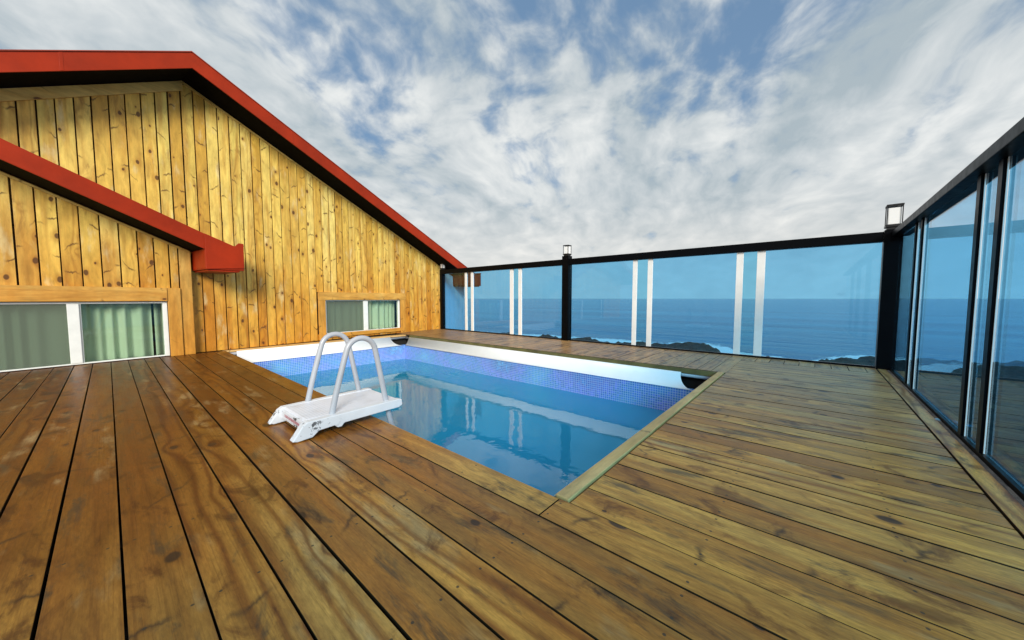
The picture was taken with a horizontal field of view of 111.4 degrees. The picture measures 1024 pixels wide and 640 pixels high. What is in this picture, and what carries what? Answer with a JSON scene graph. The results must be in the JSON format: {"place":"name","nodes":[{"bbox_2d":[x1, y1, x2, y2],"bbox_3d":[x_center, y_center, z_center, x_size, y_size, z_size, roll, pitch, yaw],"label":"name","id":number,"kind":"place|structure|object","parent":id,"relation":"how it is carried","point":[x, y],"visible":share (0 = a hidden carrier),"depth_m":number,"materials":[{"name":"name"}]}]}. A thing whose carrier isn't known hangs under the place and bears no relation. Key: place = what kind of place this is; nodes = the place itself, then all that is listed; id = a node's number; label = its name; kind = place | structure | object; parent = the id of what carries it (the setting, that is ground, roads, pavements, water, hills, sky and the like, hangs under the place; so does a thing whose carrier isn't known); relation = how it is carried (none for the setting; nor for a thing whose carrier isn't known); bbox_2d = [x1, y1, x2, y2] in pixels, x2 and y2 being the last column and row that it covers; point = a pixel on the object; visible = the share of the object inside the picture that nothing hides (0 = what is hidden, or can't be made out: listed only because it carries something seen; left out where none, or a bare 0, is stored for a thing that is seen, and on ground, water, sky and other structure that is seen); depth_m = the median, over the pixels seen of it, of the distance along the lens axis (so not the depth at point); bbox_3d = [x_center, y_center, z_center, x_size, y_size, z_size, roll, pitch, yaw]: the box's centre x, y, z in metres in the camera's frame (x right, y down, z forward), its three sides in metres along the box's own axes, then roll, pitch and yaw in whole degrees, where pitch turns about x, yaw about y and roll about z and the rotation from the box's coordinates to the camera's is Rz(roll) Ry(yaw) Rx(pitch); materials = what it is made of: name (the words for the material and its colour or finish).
{"place":"outdoors","nodes":[
{"label":"outdoors","id":0,"kind":"place"},
{"bbox_2d":[0,0,1023,298],"label":"sky","id":1,"kind":"structure","parent":0,"point":[504,131],"materials":[{"name":"white"}]},
{"bbox_2d":[464,299,1023,426],"bbox_3d":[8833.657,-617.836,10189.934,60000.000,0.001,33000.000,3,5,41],"label":"sea","id":2,"kind":"structure","parent":0,"point":[813,329],"depth_m":121.21,"materials":[{"name":"liquid"}]},
{"bbox_2d":[506,332,1023,506],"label":"rocky shore","id":3,"kind":"structure","parent":0,"point":[937,383],"depth_m":30.58,"materials":[{"name":"grey stone"}]},
{"bbox_2d":[0,49,480,372],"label":"wooden house","id":4,"kind":"structure","parent":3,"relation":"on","point":[154,204],"depth_m":4.53,"materials":[{"name":"yellow wood"}]},
{"bbox_2d":[0,301,169,371],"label":"window","id":5,"kind":"structure","parent":4,"relation":"in","point":[32,334],"depth_m":3.93,"materials":[{"name":"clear glass"}]},
{"bbox_2d":[325,300,399,333],"bbox_3d":[-2.995,-0.097,7.044,0.191,0.611,1.635,2,4,34],"label":"window","id":6,"kind":"structure","parent":4,"relation":"in","point":[341,315],"depth_m":6.98,"materials":[{"name":"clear glass"}]},
{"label":"terrace base","id":7,"kind":"structure","parent":0,"visible":0},
{"bbox_2d":[33,336,704,639],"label":"deck substructure","id":8,"kind":"object","parent":7,"relation":"on","point":[123,588],"depth_m":1.24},
{"bbox_2d":[0,329,1023,639],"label":"deck","id":9,"kind":"structure","parent":8,"relation":"on","point":[756,499],"depth_m":1.18,"materials":[{"name":"brown wood"}]},
{"bbox_2d":[267,332,401,441],"bbox_3d":[-1.012,0.930,2.293,0.442,1.694,0.869,3,5,41],"label":"pool ladder","id":10,"kind":"object","parent":9,"relation":"attached to","point":[308,417],"visible":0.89,"depth_m":2.11,"materials":[{"name":"white plastic"}]},
{"bbox_2d":[229,336,709,496],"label":"swimming pool","id":11,"kind":"structure","parent":9,"relation":"in","point":[660,389],"depth_m":5.23,"materials":[{"name":"tile"}]},
{"bbox_2d":[223,334,406,351],"bbox_3d":[-3.145,0.382,6.387,0.130,0.028,3.360,3,5,41],"label":"pool edge board","id":12,"kind":"object","parent":11,"relation":"on","point":[274,346],"visible":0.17,"depth_m":5.78,"materials":[{"name":"brown wood"}]},
{"bbox_2d":[283,359,664,495],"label":"pool water","id":13,"kind":"structure","parent":11,"relation":"in","point":[551,441],"depth_m":3.65,"materials":[{"name":"blue liquid"}]},
{"bbox_2d":[409,335,716,376],"bbox_3d":[0.014,0.451,5.384,5.625,0.052,0.018,3,5,41],"label":"pool edge board","id":14,"kind":"object","parent":11,"relation":"on","point":[697,372],"visible":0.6,"depth_m":4.50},
{"bbox_2d":[556,372,723,502],"bbox_3d":[1.159,0.621,2.437,0.058,0.050,2.962,3,5,41],"label":"pool edge board","id":15,"kind":"object","parent":11,"relation":"on","point":[578,486],"visible":0.62,"depth_m":1.73,"materials":[{"name":"brown wood"}]},
{"bbox_2d":[440,229,903,369],"bbox_3d":[1.138,-0.376,6.105,7.592,1.499,0.128,3,5,41],"label":"glass railing","id":16,"kind":"object","parent":9,"relation":"on","point":[889,296],"visible":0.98,"depth_m":4.51,"materials":[{"name":"black metal"}]},
{"bbox_2d":[563,245,571,255],"bbox_3d":[0.979,-1.228,6.191,0.113,0.188,0.112,3,5,41],"label":"post lantern","id":17,"kind":"object","parent":16,"relation":"on","point":[566,250],"visible":0.94,"depth_m":6.16,"materials":[{"name":"glass"}]},
{"bbox_2d":[884,203,904,229],"bbox_3d":[3.956,-1.063,3.620,0.124,0.255,0.124,3,5,41],"label":"post lantern","id":18,"kind":"object","parent":16,"relation":"on","point":[895,212],"visible":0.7,"depth_m":3.59,"materials":[{"name":"glass"}]},
{"bbox_2d":[889,117,1023,500],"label":"glass railing","id":19,"kind":"object","parent":9,"relation":"on","point":[1001,156],"visible":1,"depth_m":1.78,"materials":[{"name":"black metal"}]}
]}

